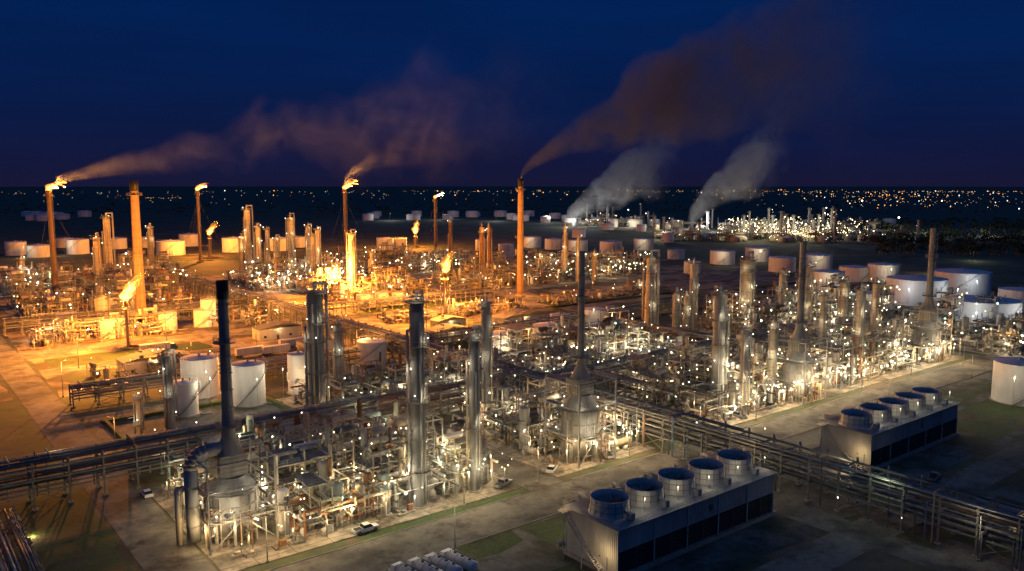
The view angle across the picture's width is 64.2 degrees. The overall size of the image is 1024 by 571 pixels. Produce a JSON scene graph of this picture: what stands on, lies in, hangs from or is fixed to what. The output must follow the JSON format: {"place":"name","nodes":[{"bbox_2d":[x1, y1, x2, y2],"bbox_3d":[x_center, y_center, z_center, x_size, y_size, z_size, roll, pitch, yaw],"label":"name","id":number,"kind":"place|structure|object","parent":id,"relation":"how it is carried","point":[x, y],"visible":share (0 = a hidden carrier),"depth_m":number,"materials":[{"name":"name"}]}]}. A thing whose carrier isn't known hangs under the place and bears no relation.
{"place":"outdoors","nodes":[
{"label":"outdoors","id":0,"kind":"place"},
{"bbox_2d":[0,403,138,570],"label":"lawn","id":1,"kind":"structure","parent":0,"point":[77,534],"depth_m":170.88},
{"bbox_2d":[0,335,216,570],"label":"road","id":2,"kind":"structure","parent":0,"point":[144,529],"depth_m":185.68,"materials":[{"name":"asphalt"}]},
{"bbox_2d":[44,341,212,366],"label":"lawn","id":3,"kind":"structure","parent":0,"point":[102,356],"depth_m":334.86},
{"bbox_2d":[61,360,235,388],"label":"lawn","id":4,"kind":"structure","parent":0,"point":[71,379],"depth_m":298.40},
{"bbox_2d":[116,348,190,375],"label":"equipment building","id":5,"kind":"structure","parent":4,"relation":"on","point":[138,360],"depth_m":305.04,"materials":[{"name":"beige metal"}]},
{"bbox_2d":[86,342,231,381],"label":"process unit","id":6,"kind":"object","parent":4,"relation":"on","point":[94,372],"visible":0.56,"depth_m":298.84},
{"bbox_2d":[151,310,286,364],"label":"road","id":7,"kind":"structure","parent":0,"point":[189,324],"depth_m":383.87,"materials":[{"name":"asphalt"}]},
{"bbox_2d":[251,321,302,340],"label":"equipment building","id":8,"kind":"structure","parent":0,"point":[271,330],"depth_m":373.29,"materials":[{"name":"beige metal"}]},
{"bbox_2d":[267,295,429,341],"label":"road","id":9,"kind":"structure","parent":0,"point":[396,330],"depth_m":426.56,"materials":[{"name":"asphalt"}]},
{"bbox_2d":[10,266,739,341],"bbox_3d":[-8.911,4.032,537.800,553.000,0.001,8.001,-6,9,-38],"label":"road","id":10,"kind":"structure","parent":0,"point":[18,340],"depth_m":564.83,"materials":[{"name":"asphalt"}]},
{"bbox_2d":[18,270,798,359],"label":"road","id":11,"kind":"structure","parent":0,"point":[98,347],"depth_m":378.89,"materials":[{"name":"asphalt"}]},
{"bbox_2d":[343,296,483,314],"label":"lawn","id":12,"kind":"structure","parent":0,"point":[387,308],"depth_m":472.21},
{"bbox_2d":[39,277,805,374],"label":"road","id":13,"kind":"structure","parent":0,"point":[64,369],"depth_m":414.37,"materials":[{"name":"asphalt"}]},
{"bbox_2d":[346,492,516,544],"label":"lawn","id":14,"kind":"structure","parent":0,"point":[370,535],"depth_m":171.37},
{"bbox_2d":[438,530,523,558],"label":"lawn","id":15,"kind":"structure","parent":0,"point":[494,544],"depth_m":159.50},
{"bbox_2d":[423,552,462,570],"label":"tanker truck","id":16,"kind":"object","parent":15,"relation":"on","point":[445,563],"visible":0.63,"depth_m":146.31,"materials":[{"name":"white metal"}]},
{"bbox_2d":[439,548,479,570],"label":"storage tank","id":17,"kind":"object","parent":15,"relation":"on","point":[466,562],"visible":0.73,"depth_m":147.44,"materials":[{"name":"white metal"}]},
{"bbox_2d":[82,290,881,422],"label":"road","id":18,"kind":"structure","parent":0,"point":[117,413],"depth_m":257.06,"materials":[{"name":"asphalt"}]},
{"bbox_2d":[426,427,562,490],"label":"road","id":19,"kind":"structure","parent":0,"point":[523,475],"depth_m":199.87,"materials":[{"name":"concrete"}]},
{"bbox_2d":[0,186,1023,570],"bbox_3d":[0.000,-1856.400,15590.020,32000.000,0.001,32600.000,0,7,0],"label":"ground","id":20,"kind":"structure","parent":0,"point":[220,222],"depth_m":1443.14,"materials":[{"name":"concrete"}]},
{"bbox_2d":[0,504,44,570],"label":"pipe rack","id":21,"kind":"object","parent":20,"relation":"on","point":[3,563],"visible":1,"depth_m":154.81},
{"bbox_2d":[64,238,90,254],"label":"storage tank","id":22,"kind":"object","parent":20,"relation":"on","point":[81,245],"visible":0.97,"depth_m":823.89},
{"bbox_2d":[101,212,115,269],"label":"structure","id":23,"kind":"object","parent":20,"relation":"on","point":[108,252],"visible":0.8,"depth_m":615.88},
{"bbox_2d":[2,296,253,335],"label":"pipe rack","id":24,"kind":"object","parent":20,"relation":"on","point":[37,318],"visible":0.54,"depth_m":402.61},
{"bbox_2d":[156,239,197,255],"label":"storage tank","id":25,"kind":"object","parent":20,"relation":"on","point":[177,247],"visible":0.88,"depth_m":810.12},
{"bbox_2d":[158,350,220,402],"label":"storage tank","id":26,"kind":"object","parent":20,"relation":"on","point":[204,367],"visible":0.75,"depth_m":268.30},
{"bbox_2d":[90,394,294,472],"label":"gravel yard","id":27,"kind":"structure","parent":20,"relation":"on","point":[125,427],"depth_m":241.99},
{"bbox_2d":[128,388,145,436],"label":"structure","id":28,"kind":"object","parent":27,"relation":"on","point":[140,414],"visible":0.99,"depth_m":227.60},
{"bbox_2d":[158,345,178,432],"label":"structure","id":29,"kind":"object","parent":27,"relation":"on","point":[169,370],"visible":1,"depth_m":231.53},
{"bbox_2d":[174,375,211,418],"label":"storage tank","id":30,"kind":"object","parent":27,"relation":"on","point":[188,401],"visible":0.78,"depth_m":247.19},
{"bbox_2d":[100,394,315,449],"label":"tank bund","id":31,"kind":"structure","parent":27,"relation":"on","point":[107,424],"depth_m":245.80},
{"bbox_2d":[210,357,281,411],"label":"storage tank","id":32,"kind":"object","parent":27,"relation":"on","point":[248,383],"visible":0.91,"depth_m":258.36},
{"bbox_2d":[173,280,278,555],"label":"fired heater","id":33,"kind":"object","parent":20,"relation":"on","point":[231,486],"visible":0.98,"depth_m":158.90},
{"bbox_2d":[68,343,398,407],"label":"pipe rack","id":34,"kind":"object","parent":20,"relation":"on","point":[143,378],"visible":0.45,"depth_m":270.53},
{"bbox_2d":[0,369,532,510],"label":"pipe rack","id":35,"kind":"object","parent":20,"relation":"on","point":[128,443],"visible":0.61,"depth_m":192.57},
{"bbox_2d":[0,254,533,325],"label":"paved yard","id":36,"kind":"structure","parent":20,"relation":"on","point":[289,296],"depth_m":543.62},
{"bbox_2d":[35,190,88,293],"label":"flare stack","id":37,"kind":"object","parent":36,"relation":"on","point":[53,255],"visible":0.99,"depth_m":523.01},
{"bbox_2d":[91,232,102,284],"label":"structure","id":38,"kind":"object","parent":36,"relation":"on","point":[97,258],"visible":0.72,"depth_m":557.15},
{"bbox_2d":[0,266,199,322],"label":"process unit","id":39,"kind":"object","parent":36,"relation":"on","point":[23,303],"visible":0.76,"depth_m":469.45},
{"bbox_2d":[0,250,205,296],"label":"process unit","id":40,"kind":"object","parent":36,"relation":"on","point":[65,279],"visible":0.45,"depth_m":568.88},
{"bbox_2d":[242,204,254,273],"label":"structure","id":41,"kind":"object","parent":36,"relation":"on","point":[248,246],"visible":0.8,"depth_m":594.13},
{"bbox_2d":[285,213,295,272],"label":"structure","id":42,"kind":"object","parent":36,"relation":"on","point":[290,237],"visible":0.87,"depth_m":615.87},
{"bbox_2d":[214,251,367,292],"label":"process unit","id":43,"kind":"object","parent":36,"relation":"on","point":[268,279],"visible":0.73,"depth_m":573.53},
{"bbox_2d":[501,246,661,281],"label":"process unit","id":44,"kind":"object","parent":36,"relation":"on","point":[618,265],"visible":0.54,"depth_m":643.05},
{"bbox_2d":[280,348,308,395],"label":"storage tank","id":45,"kind":"object","parent":20,"relation":"on","point":[296,364],"visible":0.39,"depth_m":273.24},
{"bbox_2d":[299,281,329,415],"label":"structure","id":46,"kind":"object","parent":20,"relation":"on","point":[314,340],"visible":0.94,"depth_m":242.74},
{"bbox_2d":[148,399,521,570],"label":"process unit","id":47,"kind":"object","parent":20,"relation":"on","point":[337,481],"visible":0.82,"depth_m":178.75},
{"bbox_2d":[328,317,344,385],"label":"structure","id":48,"kind":"object","parent":20,"relation":"on","point":[337,352],"visible":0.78,"depth_m":258.31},
{"bbox_2d":[356,335,386,365],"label":"storage tank","id":49,"kind":"object","parent":20,"relation":"on","point":[369,349],"visible":0.95,"depth_m":318.58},
{"bbox_2d":[276,345,498,424],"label":"process unit","id":50,"kind":"object","parent":20,"relation":"on","point":[385,375],"visible":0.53,"depth_m":258.38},
{"bbox_2d":[299,287,494,314],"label":"pipe rack","id":51,"kind":"object","parent":20,"relation":"on","point":[380,299],"visible":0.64,"depth_m":463.25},
{"bbox_2d":[326,242,485,275],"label":"process unit","id":52,"kind":"object","parent":20,"relation":"on","point":[421,261],"visible":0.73,"depth_m":679.85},
{"bbox_2d":[401,290,430,508],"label":"structure","id":53,"kind":"object","parent":20,"relation":"on","point":[417,399],"visible":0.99,"depth_m":174.98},
{"bbox_2d":[0,265,861,396],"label":"paved yard","id":54,"kind":"structure","parent":20,"relation":"on","point":[54,380],"depth_m":423.61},
{"bbox_2d":[26,304,176,348],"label":"process unit","id":55,"kind":"object","parent":54,"relation":"on","point":[68,330],"visible":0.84,"depth_m":371.95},
{"bbox_2d":[97,316,136,339],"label":"storage tank","id":56,"kind":"object","parent":54,"relation":"on","point":[104,324],"visible":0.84,"depth_m":371.42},
{"bbox_2d":[126,181,145,321],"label":"chimney","id":57,"kind":"object","parent":54,"relation":"on","point":[139,285],"visible":0.93,"depth_m":405.76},
{"bbox_2d":[193,307,213,327],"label":"storage tank","id":58,"kind":"object","parent":54,"relation":"on","point":[202,319],"visible":0.89,"depth_m":402.48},
{"bbox_2d":[210,299,305,327],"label":"process unit","id":59,"kind":"object","parent":54,"relation":"on","point":[251,313],"visible":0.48,"depth_m":416.80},
{"bbox_2d":[346,229,357,294],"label":"structure","id":60,"kind":"object","parent":54,"relation":"on","point":[351,260],"visible":0.92,"depth_m":517.40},
{"bbox_2d":[290,260,448,304],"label":"process unit","id":61,"kind":"object","parent":54,"relation":"on","point":[374,281],"visible":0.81,"depth_m":516.33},
{"bbox_2d":[377,293,525,323],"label":"process unit","id":62,"kind":"object","parent":54,"relation":"on","point":[465,307],"visible":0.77,"depth_m":438.29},
{"bbox_2d":[423,251,567,291],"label":"process unit","id":63,"kind":"object","parent":54,"relation":"on","point":[498,269],"visible":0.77,"depth_m":575.61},
{"bbox_2d":[516,178,524,297],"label":"chimney","id":64,"kind":"object","parent":54,"relation":"on","point":[520,293],"visible":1,"depth_m":507.06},
{"bbox_2d":[813,268,853,291],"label":"storage tank","id":65,"kind":"object","parent":54,"relation":"on","point":[822,275],"visible":0.48,"depth_m":538.40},
{"bbox_2d":[461,320,483,492],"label":"structure","id":66,"kind":"object","parent":20,"relation":"on","point":[473,427],"visible":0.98,"depth_m":184.69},
{"bbox_2d":[478,294,496,427],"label":"structure","id":67,"kind":"object","parent":20,"relation":"on","point":[486,327],"visible":0.73,"depth_m":229.99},
{"bbox_2d":[21,210,990,242],"bbox_3d":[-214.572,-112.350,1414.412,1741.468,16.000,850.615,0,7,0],"label":"distant tank farm","id":68,"kind":"object","parent":20,"relation":"on","point":[639,225],"visible":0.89,"depth_m":1578.86},
{"bbox_2d":[0,194,1023,255],"bbox_3d":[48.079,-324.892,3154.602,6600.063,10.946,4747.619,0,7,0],"label":"distant trees","id":69,"kind":"object","parent":20,"relation":"on","point":[964,247],"visible":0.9,"depth_m":1169.95,"materials":[{"name":"green plant"}]},
{"bbox_2d":[455,270,572,290],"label":"pipe rack","id":70,"kind":"object","parent":20,"relation":"on","point":[464,284],"visible":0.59,"depth_m":560.01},
{"bbox_2d":[437,372,654,476],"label":"process unit","id":71,"kind":"object","parent":20,"relation":"on","point":[517,432],"visible":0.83,"depth_m":217.97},
{"bbox_2d":[404,291,736,350],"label":"pipe rack","id":72,"kind":"object","parent":20,"relation":"on","point":[565,316],"visible":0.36,"depth_m":388.38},
{"bbox_2d":[459,305,695,391],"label":"process unit","id":73,"kind":"object","parent":20,"relation":"on","point":[612,336],"visible":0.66,"depth_m":314.63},
{"bbox_2d":[544,251,616,468],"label":"fired heater","id":74,"kind":"object","parent":20,"relation":"on","point":[579,408],"visible":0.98,"depth_m":206.70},
{"bbox_2d":[184,277,1023,570],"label":"pipe rack","id":75,"kind":"object","parent":20,"relation":"on","point":[293,312],"visible":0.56,"depth_m":189.24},
{"bbox_2d":[587,367,655,406],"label":"pipe rack","id":76,"kind":"object","parent":20,"relation":"on","point":[634,381],"visible":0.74,"depth_m":264.20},
{"bbox_2d":[544,290,755,319],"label":"tank bund","id":77,"kind":"structure","parent":20,"relation":"on","point":[553,307],"depth_m":477.35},
{"bbox_2d":[642,249,660,337],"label":"structure","id":78,"kind":"object","parent":20,"relation":"on","point":[651,305],"visible":0.89,"depth_m":364.56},
{"bbox_2d":[670,287,682,339],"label":"structure","id":79,"kind":"object","parent":20,"relation":"on","point":[676,316],"visible":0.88,"depth_m":369.07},
{"bbox_2d":[533,319,830,395],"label":"pipe rack","id":80,"kind":"object","parent":20,"relation":"on","point":[708,342],"visible":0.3,"depth_m":300.91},
{"bbox_2d":[626,318,760,354],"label":"pipe rack","id":81,"kind":"object","parent":20,"relation":"on","point":[690,332],"visible":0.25,"depth_m":350.57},
{"bbox_2d":[688,258,699,329],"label":"structure","id":82,"kind":"object","parent":20,"relation":"on","point":[694,288],"visible":0.88,"depth_m":393.38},
{"bbox_2d":[708,285,730,405],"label":"structure","id":83,"kind":"object","parent":20,"relation":"on","point":[720,320],"visible":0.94,"depth_m":256.21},
{"bbox_2d":[603,333,838,427],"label":"process unit","id":84,"kind":"object","parent":20,"relation":"on","point":[684,381],"visible":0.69,"depth_m":262.35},
{"bbox_2d":[709,249,739,264],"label":"storage tank","id":85,"kind":"object","parent":20,"relation":"on","point":[722,257],"visible":0.99,"depth_m":717.49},
{"bbox_2d":[566,203,921,241],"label":"distant refinery","id":86,"kind":"structure","parent":20,"relation":"on","point":[833,230],"depth_m":1086.86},
{"bbox_2d":[736,322,752,418],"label":"structure","id":87,"kind":"object","parent":20,"relation":"on","point":[745,364],"visible":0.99,"depth_m":244.25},
{"bbox_2d":[738,251,756,321],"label":"structure","id":88,"kind":"object","parent":20,"relation":"on","point":[747,288],"visible":0.84,"depth_m":401.33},
{"bbox_2d":[476,373,1023,570],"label":"gravel yard","id":89,"kind":"structure","parent":20,"relation":"on","point":[729,552],"depth_m":169.87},
{"bbox_2d":[765,317,779,397],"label":"structure","id":90,"kind":"object","parent":20,"relation":"on","point":[772,355],"visible":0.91,"depth_m":266.88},
{"bbox_2d":[768,255,796,272],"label":"storage tank","id":91,"kind":"object","parent":20,"relation":"on","point":[786,263],"visible":0.95,"depth_m":653.88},
{"bbox_2d":[681,274,908,336],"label":"process unit","id":92,"kind":"object","parent":20,"relation":"on","point":[763,313],"visible":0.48,"depth_m":406.94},
{"bbox_2d":[775,243,828,405],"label":"fired heater","id":93,"kind":"object","parent":20,"relation":"on","point":[798,363],"visible":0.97,"depth_m":264.86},
{"bbox_2d":[804,261,815,327],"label":"structure","id":94,"kind":"object","parent":20,"relation":"on","point":[808,297],"visible":0.54,"depth_m":368.13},
{"bbox_2d":[816,291,828,352],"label":"structure","id":95,"kind":"object","parent":20,"relation":"on","point":[822,323],"visible":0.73,"depth_m":315.03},
{"bbox_2d":[806,252,838,268],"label":"storage tank","id":96,"kind":"object","parent":20,"relation":"on","point":[821,260],"visible":0.64,"depth_m":672.61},
{"bbox_2d":[836,276,852,336],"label":"structure","id":97,"kind":"object","parent":20,"relation":"on","point":[844,296],"visible":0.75,"depth_m":360.68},
{"bbox_2d":[730,311,964,393],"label":"process unit","id":98,"kind":"object","parent":20,"relation":"on","point":[888,354],"visible":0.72,"depth_m":305.08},
{"bbox_2d":[839,264,869,281],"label":"storage tank","id":99,"kind":"object","parent":20,"relation":"on","point":[857,273],"visible":0.82,"depth_m":591.50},
{"bbox_2d":[852,283,868,369],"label":"structure","id":100,"kind":"object","parent":20,"relation":"on","point":[860,312],"visible":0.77,"depth_m":298.30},
{"bbox_2d":[869,275,884,333],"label":"structure","id":101,"kind":"object","parent":20,"relation":"on","point":[876,305],"visible":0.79,"depth_m":332.99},
{"bbox_2d":[868,261,901,281],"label":"storage tank","id":102,"kind":"object","parent":20,"relation":"on","point":[882,271],"visible":0.69,"depth_m":584.49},
{"bbox_2d":[886,273,957,306],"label":"storage tank","id":103,"kind":"object","parent":20,"relation":"on","point":[912,288],"visible":0.57,"depth_m":473.04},
{"bbox_2d":[901,228,953,363],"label":"fired heater","id":104,"kind":"object","parent":20,"relation":"on","point":[929,326],"visible":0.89,"depth_m":325.25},
{"bbox_2d":[884,287,1023,357],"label":"process unit","id":105,"kind":"object","parent":20,"relation":"on","point":[1010,341],"visible":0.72,"depth_m":362.31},
{"bbox_2d":[906,477,1023,570],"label":"gravel yard","id":106,"kind":"structure","parent":20,"relation":"on","point":[965,551],"depth_m":159.51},
{"bbox_2d":[934,267,997,294],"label":"storage tank","id":107,"kind":"object","parent":20,"relation":"on","point":[962,280],"visible":0.71,"depth_m":511.77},
{"bbox_2d":[945,293,1022,333],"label":"storage tank","id":108,"kind":"object","parent":20,"relation":"on","point":[1007,307],"visible":0.53,"depth_m":387.03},
{"bbox_2d":[989,354,1023,409],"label":"storage tank","id":109,"kind":"object","parent":20,"relation":"on","point":[1007,388],"visible":1,"depth_m":261.52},
{"bbox_2d":[0,0,1023,186],"label":"sky","id":110,"kind":"structure","parent":0,"point":[93,92],"materials":[{"name":"blue"}]},
{"bbox_2d":[492,308,549,328],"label":"equipment building","id":111,"kind":"structure","parent":0,"point":[514,314],"depth_m":406.25,"materials":[{"name":"beige metal"}]},
{"bbox_2d":[519,513,566,548],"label":"lawn","id":112,"kind":"structure","parent":0,"point":[550,530],"depth_m":166.89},
{"bbox_2d":[535,288,673,305],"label":"lawn","id":113,"kind":"structure","parent":0,"point":[618,296],"depth_m":505.38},
{"bbox_2d":[536,279,645,304],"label":"process unit","id":114,"kind":"object","parent":113,"relation":"on","point":[626,291],"visible":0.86,"depth_m":502.91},
{"bbox_2d":[270,354,1003,570],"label":"road","id":115,"kind":"structure","parent":0,"point":[384,552],"depth_m":181.05,"materials":[{"name":"asphalt"}]},
{"bbox_2d":[555,449,777,570],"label":"cooling tower","id":116,"kind":"structure","parent":0,"point":[646,523],"depth_m":156.36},
{"bbox_2d":[773,495,994,570],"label":"road","id":117,"kind":"structure","parent":0,"point":[927,557],"depth_m":162.59,"materials":[{"name":"asphalt"}]},
{"bbox_2d":[810,387,961,471],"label":"cooling tower","id":118,"kind":"structure","parent":0,"point":[883,431],"depth_m":210.55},
{"bbox_2d":[752,440,1023,570],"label":"road","id":119,"kind":"structure","parent":0,"point":[829,551],"depth_m":170.84,"materials":[{"name":"asphalt"}]},
{"bbox_2d":[942,382,991,402],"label":"lawn","id":120,"kind":"structure","parent":0,"point":[973,393],"depth_m":274.24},
{"bbox_2d":[933,496,1023,561],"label":"lawn","id":121,"kind":"structure","parent":0,"point":[945,533],"depth_m":162.65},
{"bbox_2d":[957,399,1023,439],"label":"lawn","id":122,"kind":"structure","parent":0,"point":[988,418],"depth_m":245.05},
{"bbox_2d":[965,497,1023,539],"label":"equipment building","id":123,"kind":"structure","parent":0,"point":[1004,507],"depth_m":164.71,"materials":[{"name":"grey metal"}]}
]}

